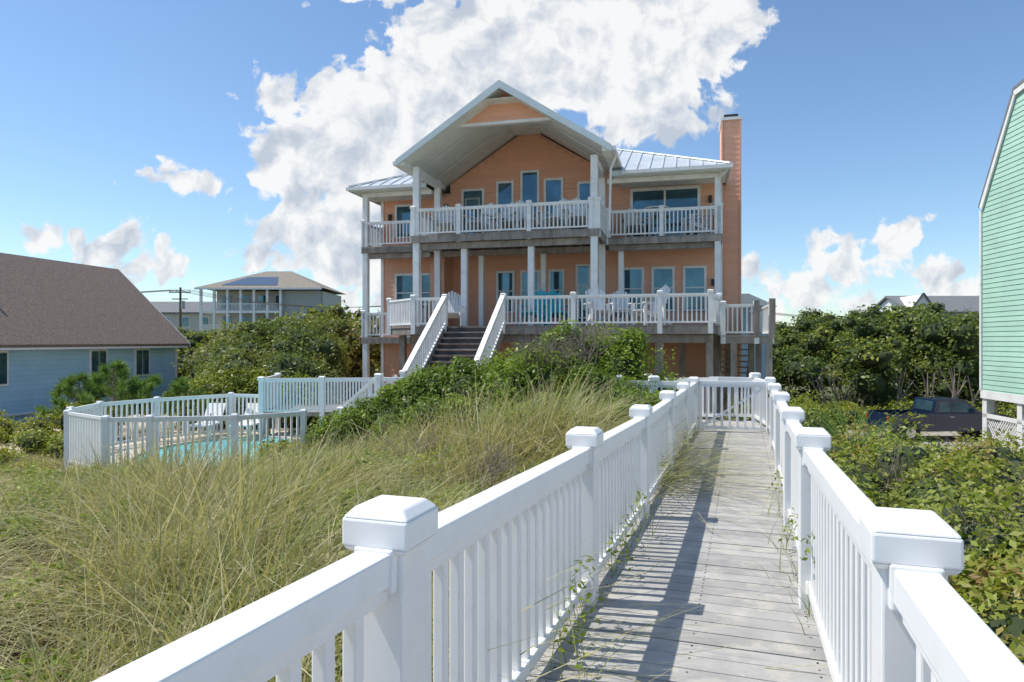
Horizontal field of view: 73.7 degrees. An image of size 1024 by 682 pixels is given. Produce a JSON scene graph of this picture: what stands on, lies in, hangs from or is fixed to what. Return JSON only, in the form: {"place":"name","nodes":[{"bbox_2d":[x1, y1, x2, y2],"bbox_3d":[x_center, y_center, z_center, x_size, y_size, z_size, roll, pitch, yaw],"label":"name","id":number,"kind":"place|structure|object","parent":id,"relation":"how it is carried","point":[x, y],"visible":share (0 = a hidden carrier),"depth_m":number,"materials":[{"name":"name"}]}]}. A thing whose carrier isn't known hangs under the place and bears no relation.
{"place":"outdoors","nodes":[
{"label":"outdoors","id":0,"kind":"place"},
{"bbox_2d":[217,291,340,330],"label":"walls","id":1,"kind":"structure","parent":0,"point":[307,298],"depth_m":92.00,"materials":[{"name":"grey wood"}]},
{"bbox_2d":[199,289,281,332],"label":"porches","id":2,"kind":"object","parent":1,"relation":"attached to","point":[240,312],"visible":0.54,"depth_m":89.90,"materials":[{"name":"white wood"}]},
{"bbox_2d":[222,296,278,328],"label":"windows","id":3,"kind":"structure","parent":1,"relation":"attached to","point":[261,299],"depth_m":91.94,"materials":[{"name":"clear glass"}]},
{"bbox_2d":[194,271,346,294],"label":"roof","id":4,"kind":"structure","parent":1,"relation":"on","point":[278,280],"depth_m":91.75,"materials":[{"name":"beige metal"}]},
{"bbox_2d":[0,352,1013,681],"bbox_3d":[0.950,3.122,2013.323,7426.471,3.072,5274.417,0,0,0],"label":"dune ground","id":5,"kind":"structure","parent":0,"point":[218,432],"depth_m":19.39,"materials":[{"name":"green plant"}]},
{"bbox_2d":[31,377,94,420],"bbox_3d":[-13.082,1.889,20.036,1.709,1.746,1.598,0,0,0],"label":"pine sapling","id":6,"kind":"object","parent":5,"relation":"on","point":[57,391],"visible":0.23,"depth_m":19.88,"materials":[{"name":"green plant"}]},
{"bbox_2d":[33,370,111,420],"bbox_3d":[-12.393,1.785,19.315,1.632,1.935,1.955,0,0,41],"label":"pine sapling","id":7,"kind":"object","parent":5,"relation":"on","point":[71,382],"visible":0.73,"depth_m":19.37,"materials":[{"name":"green plant"}]},
{"bbox_2d":[0,253,189,422],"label":"blue cottage","id":8,"kind":"structure","parent":5,"relation":"on","point":[58,319],"depth_m":26.46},
{"bbox_2d":[0,348,176,385],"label":"windows","id":9,"kind":"structure","parent":8,"relation":"in","point":[141,356],"depth_m":26.82,"materials":[{"name":"clear glass"}]},
{"bbox_2d":[76,359,153,416],"bbox_3d":[-11.208,1.607,19.299,2.384,2.338,2.054,0,0,0],"label":"pine sapling","id":10,"kind":"object","parent":5,"relation":"on","point":[121,369],"visible":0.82,"depth_m":19.09,"materials":[{"name":"green plant"}]},
{"bbox_2d":[95,367,153,435],"bbox_3d":[-11.827,1.772,20.573,1.834,2.110,1.660,0,0,34],"label":"pine sapling","id":11,"kind":"object","parent":5,"relation":"on","point":[111,378],"visible":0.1,"depth_m":20.19,"materials":[{"name":"green plant"}]},
{"bbox_2d":[118,373,176,416],"bbox_3d":[-10.489,1.794,19.663,1.546,1.871,1.694,0,0,-14],"label":"pine sapling","id":12,"kind":"object","parent":5,"relation":"on","point":[145,388],"visible":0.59,"depth_m":19.37,"materials":[{"name":"green plant"}]},
{"bbox_2d":[0,400,352,474],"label":"shrubs","id":13,"kind":"object","parent":5,"relation":"on","point":[33,436],"visible":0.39,"depth_m":16.23,"materials":[{"name":"green plant"}]},
{"bbox_2d":[169,287,190,327],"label":"utility pole","id":14,"kind":"object","parent":5,"relation":"on","point":[181,303],"visible":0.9,"depth_m":69.90,"materials":[{"name":"brown wood"}]},
{"bbox_2d":[140,290,845,318],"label":"power lines","id":15,"kind":"object","parent":14,"relation":"attached to","point":[232,298],"visible":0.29,"depth_m":72.72,"materials":[{"name":"black metal"}]},
{"bbox_2d":[69,413,299,467],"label":"swimming pool","id":16,"kind":"structure","parent":5,"relation":"on","point":[203,440],"depth_m":17.48,"materials":[{"name":"liquid"}]},
{"bbox_2d":[187,403,259,438],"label":"pool lounge chairs","id":17,"kind":"object","parent":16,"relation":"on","point":[219,414],"visible":0.41,"depth_m":18.91,"materials":[{"name":"white plastic"}]},
{"bbox_2d":[63,392,306,469],"bbox_3d":[-7.678,2.220,15.831,4.518,1.560,6.281,0,0,-29],"label":"pool fence","id":18,"kind":"object","parent":5,"relation":"on","point":[92,425],"visible":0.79,"depth_m":13.96,"materials":[{"name":"white plastic"}]},
{"bbox_2d":[162,375,214,432],"bbox_3d":[-9.553,1.845,20.180,1.738,1.730,1.401,0,0,-29],"label":"pine sapling","id":19,"kind":"object","parent":5,"relation":"on","point":[180,385],"visible":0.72,"depth_m":20.13,"materials":[{"name":"green plant"}]},
{"bbox_2d":[162,313,216,334],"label":"walls","id":20,"kind":"structure","parent":5,"relation":"on","point":[194,321],"depth_m":100.00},
{"bbox_2d":[151,302,216,312],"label":"roof","id":21,"kind":"structure","parent":20,"relation":"on","point":[173,307],"depth_m":101.45,"materials":[{"name":"grey"}]},
{"bbox_2d":[165,316,208,326],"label":"windows","id":22,"kind":"structure","parent":20,"relation":"attached to","point":[185,321],"depth_m":99.92,"materials":[{"name":"clear glass"}]},
{"bbox_2d":[162,363,342,430],"bbox_3d":[-8.309,1.851,22.025,5.990,2.237,2.800,0,0,0],"label":"bush","id":23,"kind":"object","parent":5,"relation":"on","point":[217,387],"visible":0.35,"depth_m":21.63,"materials":[{"name":"green plant"}]},
{"bbox_2d":[171,314,357,429],"bbox_3d":[-9.515,1.230,27.066,6.974,4.795,11.697,0,0,-29],"label":"coastal thicket","id":24,"kind":"object","parent":5,"relation":"on","point":[315,350],"visible":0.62,"depth_m":26.11,"materials":[{"name":"green plant"}]},
{"bbox_2d":[177,300,380,400],"bbox_3d":[-15.925,1.364,40.952,26.712,7.184,21.681,0,0,0],"label":"coastal thicket","id":25,"kind":"object","parent":5,"relation":"on","point":[349,331],"visible":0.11,"depth_m":32.84,"materials":[{"name":"green plant"}]},
{"bbox_2d":[0,440,557,681],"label":"dead grass","id":26,"kind":"structure","parent":5,"relation":"on","point":[17,654],"depth_m":4.83,"materials":[{"name":"beige plant"}]},
{"bbox_2d":[0,413,592,681],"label":"ground vines","id":27,"kind":"object","parent":5,"relation":"on","point":[54,657],"visible":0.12,"depth_m":6.94,"materials":[{"name":"green plant"}]},
{"bbox_2d":[257,373,374,435],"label":"fence","id":28,"kind":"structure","parent":5,"relation":"on","point":[269,392],"depth_m":18.98,"materials":[{"name":"white wood"}]},
{"bbox_2d":[337,295,504,414],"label":"front stairs","id":29,"kind":"structure","parent":5,"relation":"on","point":[432,340],"depth_m":20.52,"materials":[{"name":"white wood"}]},
{"bbox_2d":[304,316,686,448],"bbox_3d":[0.057,1.015,13.049,4.999,3.004,8.674,0,0,-43],"label":"wax myrtle bush","id":30,"kind":"object","parent":5,"relation":"on","point":[625,360],"visible":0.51,"depth_m":12.50,"materials":[{"name":"green plant"}]},
{"bbox_2d":[500,319,623,371],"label":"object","id":31,"kind":"object","parent":30,"relation":"on","point":[545,351],"visible":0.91,"depth_m":12.24,"materials":[{"name":"plant"}]},
{"bbox_2d":[363,154,720,416],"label":"porch posts","id":32,"kind":"object","parent":5,"relation":"on","point":[597,172],"visible":0.64,"depth_m":23.61,"materials":[{"name":"white wood"}]},
{"bbox_2d":[92,377,1023,681],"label":"boardwalk","id":33,"kind":"structure","parent":5,"relation":"on","point":[886,601],"depth_m":2.60,"materials":[{"name":"white wood"}]},
{"bbox_2d":[549,455,814,681],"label":"boardwalk weeds","id":34,"kind":"object","parent":33,"relation":"on","point":[628,552],"visible":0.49,"depth_m":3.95,"materials":[{"name":"green plant"}]},
{"bbox_2d":[698,381,769,430],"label":"boardwalk gate","id":35,"kind":"structure","parent":33,"relation":"attached to","point":[762,385],"depth_m":11.47,"materials":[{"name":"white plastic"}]},
{"bbox_2d":[361,228,775,419],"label":"decks","id":36,"kind":"object","parent":5,"relation":"on","point":[542,242],"visible":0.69,"depth_m":22.75,"materials":[{"name":"grey wood"}]},
{"bbox_2d":[433,205,455,234],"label":"adirondack chair","id":37,"kind":"object","parent":36,"relation":"on","point":[445,220],"visible":0.57,"depth_m":24.36,"materials":[{"name":"white wood"}]},
{"bbox_2d":[448,291,463,325],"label":"adirondack chair","id":38,"kind":"object","parent":36,"relation":"on","point":[453,313],"visible":0.55,"depth_m":23.89,"materials":[{"name":"white wood"}]},
{"bbox_2d":[463,202,496,233],"bbox_3d":[-1.039,-4.270,23.817,0.886,1.300,1.103,0,0,32],"label":"adirondack chair","id":39,"kind":"object","parent":36,"relation":"on","point":[487,216],"visible":0.45,"depth_m":23.80,"materials":[{"name":"white wood"}]},
{"bbox_2d":[487,217,506,232],"bbox_3d":[-0.512,-3.918,23.579,0.690,0.604,0.690,0,0,15],"label":"patio table","id":40,"kind":"object","parent":36,"relation":"on","point":[495,219],"visible":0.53,"depth_m":23.47,"materials":[{"name":"white plastic"}]},
{"bbox_2d":[496,203,522,231],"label":"adirondack chair","id":41,"kind":"object","parent":36,"relation":"on","point":[499,214],"visible":0.32,"depth_m":23.69,"materials":[{"name":"white wood"}]},
{"bbox_2d":[510,200,540,231],"bbox_3d":[0.405,-4.270,23.332,0.886,1.300,1.103,0,0,-14],"label":"adirondack chair","id":42,"kind":"object","parent":36,"relation":"on","point":[522,216],"visible":0.36,"depth_m":23.34,"materials":[{"name":"white wood"}]},
{"bbox_2d":[517,289,549,325],"bbox_3d":[0.763,-1.120,22.837,0.886,1.300,1.103,0,0,26],"label":"adirondack chair","id":43,"kind":"object","parent":36,"relation":"on","point":[544,304],"visible":0.47,"depth_m":22.91,"materials":[{"name":"teal plastic"}]},
{"bbox_2d":[539,198,572,229],"bbox_3d":[1.541,-4.270,23.049,0.885,1.300,1.103,0,0,26],"label":"adirondack chair","id":44,"kind":"object","parent":36,"relation":"on","point":[551,217],"visible":0.52,"depth_m":23.04,"materials":[{"name":"white wood"}]},
{"bbox_2d":[543,290,570,325],"bbox_3d":[1.480,-1.120,23.059,0.886,1.300,1.103,0,0,-8],"label":"adirondack chair","id":45,"kind":"object","parent":36,"relation":"on","point":[553,307],"visible":0.58,"depth_m":23.32,"materials":[{"name":"teal plastic"}]},
{"bbox_2d":[361,196,773,343],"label":"railings","id":46,"kind":"object","parent":36,"relation":"on","point":[401,312],"visible":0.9,"depth_m":22.40,"materials":[{"name":"white wood"}]},
{"bbox_2d":[564,198,588,228],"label":"adirondack chair","id":47,"kind":"object","parent":36,"relation":"on","point":[580,215],"visible":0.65,"depth_m":23.00,"materials":[{"name":"white wood"}]},
{"bbox_2d":[583,288,616,324],"bbox_3d":[2.754,-1.120,21.593,0.886,1.300,1.103,0,0,-8],"label":"adirondack chair","id":48,"kind":"object","parent":36,"relation":"on","point":[597,307],"visible":0.64,"depth_m":21.74,"materials":[{"name":"white wood"}]},
{"bbox_2d":[610,289,630,324],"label":"adirondack chair","id":49,"kind":"object","parent":36,"relation":"on","point":[625,304],"visible":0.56,"depth_m":23.13,"materials":[{"name":"white wood"}]},
{"bbox_2d":[615,308,630,324],"bbox_3d":[3.447,-0.738,21.316,0.575,0.544,0.575,0,0,15],"label":"patio table","id":50,"kind":"object","parent":36,"relation":"on","point":[625,309],"visible":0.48,"depth_m":21.14,"materials":[{"name":"white plastic"}]},
{"bbox_2d":[621,207,647,236],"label":"adirondack chair","id":51,"kind":"object","parent":36,"relation":"on","point":[626,224],"visible":0.46,"depth_m":24.71,"materials":[{"name":"white wood"}]},
{"bbox_2d":[628,285,671,324],"bbox_3d":[4.340,-1.120,21.254,1.103,1.300,0.886,0,0,-24],"label":"adirondack chair","id":52,"kind":"object","parent":36,"relation":"on","point":[665,288],"visible":0.48,"depth_m":21.28,"materials":[{"name":"white wood"}]},
{"bbox_2d":[644,206,669,235],"bbox_3d":[5.119,-4.159,24.189,0.920,1.083,0.920,0,0,15],"label":"patio table","id":53,"kind":"object","parent":36,"relation":"on","point":[651,207],"visible":0.29,"depth_m":24.03,"materials":[{"name":"white wood"}]},
{"bbox_2d":[608,152,728,230],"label":"downspouts","id":54,"kind":"object","parent":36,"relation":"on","point":[610,187],"visible":1,"depth_m":22.18,"materials":[{"name":"white metal"}]},
{"bbox_2d":[680,202,713,234],"bbox_3d":[6.552,-4.270,23.753,1.103,1.300,0.885,0,0,-7],"label":"adirondack chair","id":55,"kind":"object","parent":36,"relation":"on","point":[700,224],"visible":0.61,"depth_m":23.60,"materials":[{"name":"white wood"}]},
{"bbox_2d":[430,103,739,325],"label":"walls","id":56,"kind":"structure","parent":5,"relation":"on","point":[448,274],"depth_m":26.39,"materials":[{"name":"orange paint"}]},
{"bbox_2d":[393,80,622,193],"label":"gable roof","id":57,"kind":"structure","parent":56,"relation":"on","point":[448,152],"depth_m":23.55,"materials":[{"name":"metal"}]},
{"bbox_2d":[346,148,732,205],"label":"hip roof","id":58,"kind":"structure","parent":56,"relation":"on","point":[640,164],"depth_m":24.42,"materials":[{"name":"metal"}]},
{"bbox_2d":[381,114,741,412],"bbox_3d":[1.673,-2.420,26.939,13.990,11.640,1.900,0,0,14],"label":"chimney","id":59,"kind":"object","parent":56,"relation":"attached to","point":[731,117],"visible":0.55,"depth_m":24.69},
{"bbox_2d":[384,93,739,419],"bbox_3d":[1.084,-2.502,24.391,13.764,11.604,3.735,0,0,13],"label":"lap siding","id":60,"kind":"object","parent":56,"relation":"attached to","point":[528,152],"visible":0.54,"depth_m":25.81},
{"bbox_2d":[388,170,713,325],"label":"window frames","id":61,"kind":"structure","parent":60,"relation":"attached to","point":[698,187],"depth_m":25.87,"materials":[{"name":"white wood"}]},
{"bbox_2d":[397,172,703,325],"bbox_3d":[1.136,-3.480,26.099,11.950,5.960,0.085,0,0,15],"label":"window glass","id":62,"kind":"object","parent":61,"relation":"in","point":[694,277],"visible":0.54,"depth_m":25.66,"materials":[{"name":"blue glass"}]},
{"bbox_2d":[167,420,1023,558],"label":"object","id":63,"kind":"object","parent":5,"relation":"on","point":[498,455],"visible":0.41,"depth_m":7.59,"materials":[{"name":"plant"}]},
{"bbox_2d":[614,372,765,431],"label":"walkway to house","id":64,"kind":"structure","parent":5,"relation":"on","point":[753,376],"depth_m":12.98,"materials":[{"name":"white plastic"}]},
{"bbox_2d":[655,294,767,407],"bbox_3d":[6.772,0.525,27.641,12.153,4.950,3.734,0,0,-30],"label":"annex","id":65,"kind":"object","parent":5,"relation":"on","point":[747,298],"visible":0.11,"depth_m":28.30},
{"bbox_2d":[718,389,1023,664],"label":"coastal shrub","id":66,"kind":"object","parent":5,"relation":"on","point":[994,597],"visible":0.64,"depth_m":6.96,"materials":[{"name":"green plant"}]},
{"bbox_2d":[802,394,931,447],"bbox_3d":[6.363,1.656,12.737,2.779,1.447,2.647,0,0,31],"label":"yucca plant","id":67,"kind":"object","parent":66,"relation":"on","point":[833,429],"visible":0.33,"depth_m":12.65,"materials":[{"name":"green plant"}]},
{"bbox_2d":[838,410,942,447],"bbox_3d":[7.244,1.968,13.698,2.360,1.201,2.520,0,0,0],"label":"yucca plant","id":68,"kind":"object","parent":66,"relation":"on","point":[883,431],"visible":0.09,"depth_m":13.54,"materials":[{"name":"green plant"}]},
{"bbox_2d":[772,301,1016,424],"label":"maritime forest","id":69,"kind":"object","parent":5,"relation":"on","point":[919,350],"visible":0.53,"depth_m":39.58,"materials":[{"name":"green plant"}]},
{"bbox_2d":[788,395,1016,425],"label":"forest edge shrubs","id":70,"kind":"object","parent":5,"relation":"on","point":[1003,409],"visible":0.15,"depth_m":35.63,"materials":[{"name":"green plant"}]},
{"bbox_2d":[876,299,978,318],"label":"walls","id":71,"kind":"structure","parent":5,"relation":"on","point":[887,302],"depth_m":73.78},
{"bbox_2d":[875,296,978,312],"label":"roof","id":72,"kind":"structure","parent":71,"relation":"on","point":[960,304],"depth_m":72.30,"materials":[{"name":"grey"}]},
{"bbox_2d":[891,293,939,314],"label":"dormer","id":73,"kind":"object","parent":72,"relation":"on","point":[920,299],"visible":0.36,"depth_m":69.85,"materials":[{"name":"grey"}]},
{"bbox_2d":[978,79,1023,403],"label":"trim and roof","id":74,"kind":"structure","parent":5,"relation":"on","point":[1018,88],"depth_m":17.33,"materials":[{"name":"grey"}]},
{"bbox_2d":[982,90,1023,395],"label":"walls","id":75,"kind":"structure","parent":5,"relation":"on","point":[1003,340],"depth_m":16.93,"materials":[{"name":"green wood"}]},
{"bbox_2d":[982,398,1023,453],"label":"piers and lattice","id":76,"kind":"object","parent":5,"relation":"on","point":[989,417],"visible":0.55,"depth_m":17.18,"materials":[{"name":"white wood"}]},
{"bbox_2d":[0,0,1023,325],"label":"sky","id":77,"kind":"structure","parent":0,"point":[168,145],"materials":[{"name":"blue"}]},
{"bbox_2d":[571,209,588,228],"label":"adirondack chair","id":78,"kind":"object","parent":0,"point":[579,224],"visible":0.07,"depth_m":24.12,"materials":[{"name":"white wood"}]},
{"bbox_2d":[752,431,1020,618],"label":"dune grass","id":79,"kind":"structure","parent":0,"point":[903,482],"depth_m":8.14,"materials":[{"name":"green plant"}]},
{"bbox_2d":[839,407,1014,451],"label":"road","id":80,"kind":"structure","parent":0,"point":[951,436],"depth_m":32.53,"materials":[{"name":"grey asphalt"}]},
{"bbox_2d":[866,397,1014,441],"bbox_3d":[19.975,3.630,31.965,5.950,1.920,2.170,0,0,0],"label":"pickup truck","id":81,"kind":"object","parent":80,"relation":"on","point":[944,414],"visible":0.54,"depth_m":31.02,"materials":[{"name":"paint"}]}
]}

